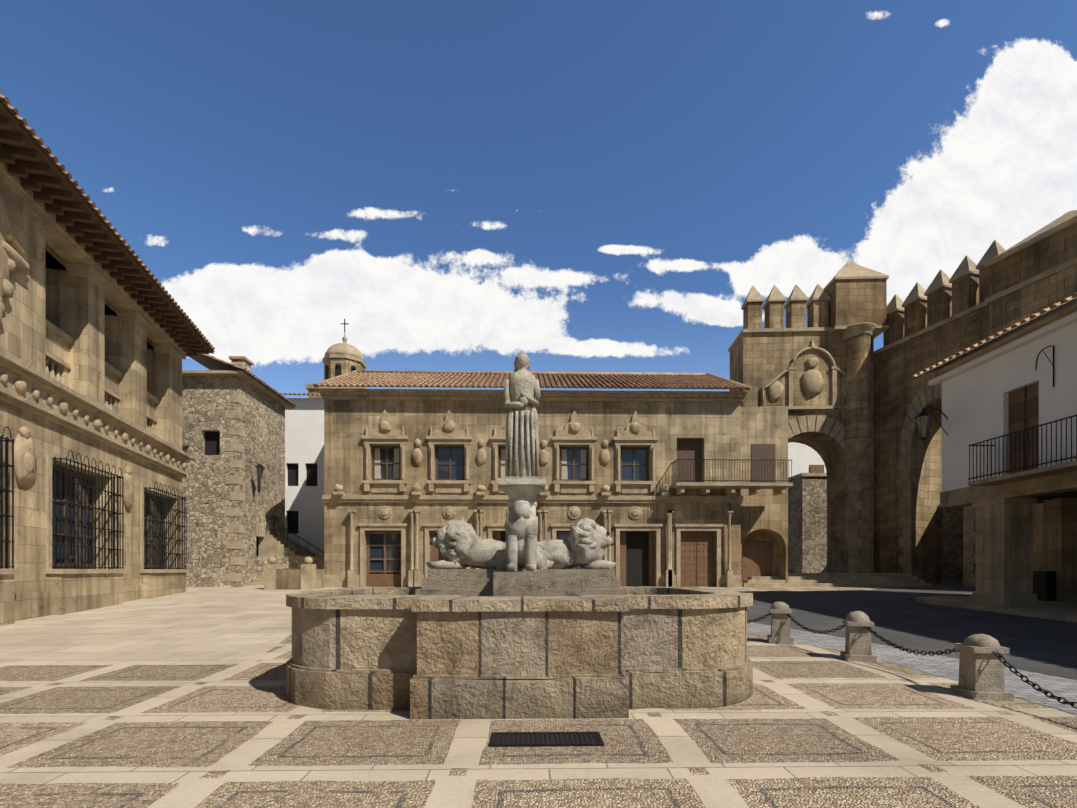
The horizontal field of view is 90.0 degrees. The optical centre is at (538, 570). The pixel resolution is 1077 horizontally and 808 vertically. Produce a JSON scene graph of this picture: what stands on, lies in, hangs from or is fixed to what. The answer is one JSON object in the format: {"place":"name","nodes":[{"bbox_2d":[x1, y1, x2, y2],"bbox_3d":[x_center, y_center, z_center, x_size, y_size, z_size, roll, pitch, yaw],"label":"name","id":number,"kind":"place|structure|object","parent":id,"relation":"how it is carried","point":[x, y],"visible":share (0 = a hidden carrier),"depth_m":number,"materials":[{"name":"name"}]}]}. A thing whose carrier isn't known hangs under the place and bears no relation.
{"place":"outdoors","nodes":[
{"label":"outdoors","id":0,"kind":"place"},
{"bbox_2d":[182,319,367,589],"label":"backdrop","id":1,"kind":"structure","parent":0,"point":[253,480],"depth_m":24.61,"materials":[{"name":"stone"}]},
{"bbox_2d":[0,586,1076,807],"bbox_3d":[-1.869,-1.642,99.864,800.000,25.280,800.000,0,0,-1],"label":"ground","id":2,"kind":"structure","parent":0,"point":[180,700],"depth_m":4.38,"materials":[{"name":"beige stone"}]},
{"bbox_2d":[0,90,215,625],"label":"building","id":3,"kind":"structure","parent":2,"relation":"on","point":[102,336],"depth_m":14.50,"materials":[{"name":"beige stone"}]},
{"bbox_2d":[286,352,752,719],"bbox_3d":[-0.206,-0.650,6.829,5.182,4.235,3.831,0,0,-1],"label":"fountain","id":4,"kind":"object","parent":2,"relation":"on","point":[521,622],"visible":0.98,"depth_m":5.26,"materials":[{"name":"stone"}]},
{"bbox_2d":[489,732,603,746],"bbox_3d":[0.062,1.390,4.373,0.900,0.058,0.320,0,0,-1],"label":"drain grate","id":5,"kind":"object","parent":2,"relation":"on","point":[532,739],"visible":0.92,"depth_m":4.34,"materials":[{"name":"metal"}]},
{"bbox_2d":[313,370,792,587],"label":"building","id":6,"kind":"structure","parent":2,"relation":"on","point":[677,488],"depth_m":24.00,"materials":[{"name":"beige stone"}]},
{"bbox_2d":[767,602,1013,700],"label":"bollards","id":7,"kind":"object","parent":2,"relation":"on","point":[981,671],"visible":0.75,"depth_m":5.79,"materials":[{"name":"stone"}]},
{"bbox_2d":[747,612,1076,708],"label":"chains","id":8,"kind":"object","parent":7,"relation":"hanging from","point":[1033,685],"visible":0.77,"depth_m":6.29,"materials":[{"name":"metal"}]},
{"bbox_2d":[728,210,1076,587],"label":"city gate","id":9,"kind":"structure","parent":2,"relation":"on","point":[864,508],"depth_m":27.38,"materials":[{"name":"stone"}]},
{"bbox_2d":[737,590,1076,714],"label":"sett strip","id":10,"kind":"object","parent":2,"relation":"on","point":[948,667],"visible":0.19,"depth_m":7.07,"materials":[{"name":"stone"}]},
{"bbox_2d":[911,293,1076,604],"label":"white house","id":11,"kind":"structure","parent":2,"relation":"on","point":[1009,427],"depth_m":14.43,"materials":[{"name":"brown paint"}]},
{"bbox_2d":[0,0,1076,397],"label":"sky","id":12,"kind":"structure","parent":0,"point":[464,185],"materials":[{"name":"blue"}]},
{"bbox_2d":[740,581,1076,679],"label":"road asphalt","id":13,"kind":"structure","parent":0,"point":[901,616],"depth_m":11.74,"materials":[{"name":"grey asphalt"}]},
{"bbox_2d":[916,596,1076,622],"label":"sidewalk","id":14,"kind":"structure","parent":0,"point":[1060,611],"depth_m":14.05,"materials":[{"name":"stone"}]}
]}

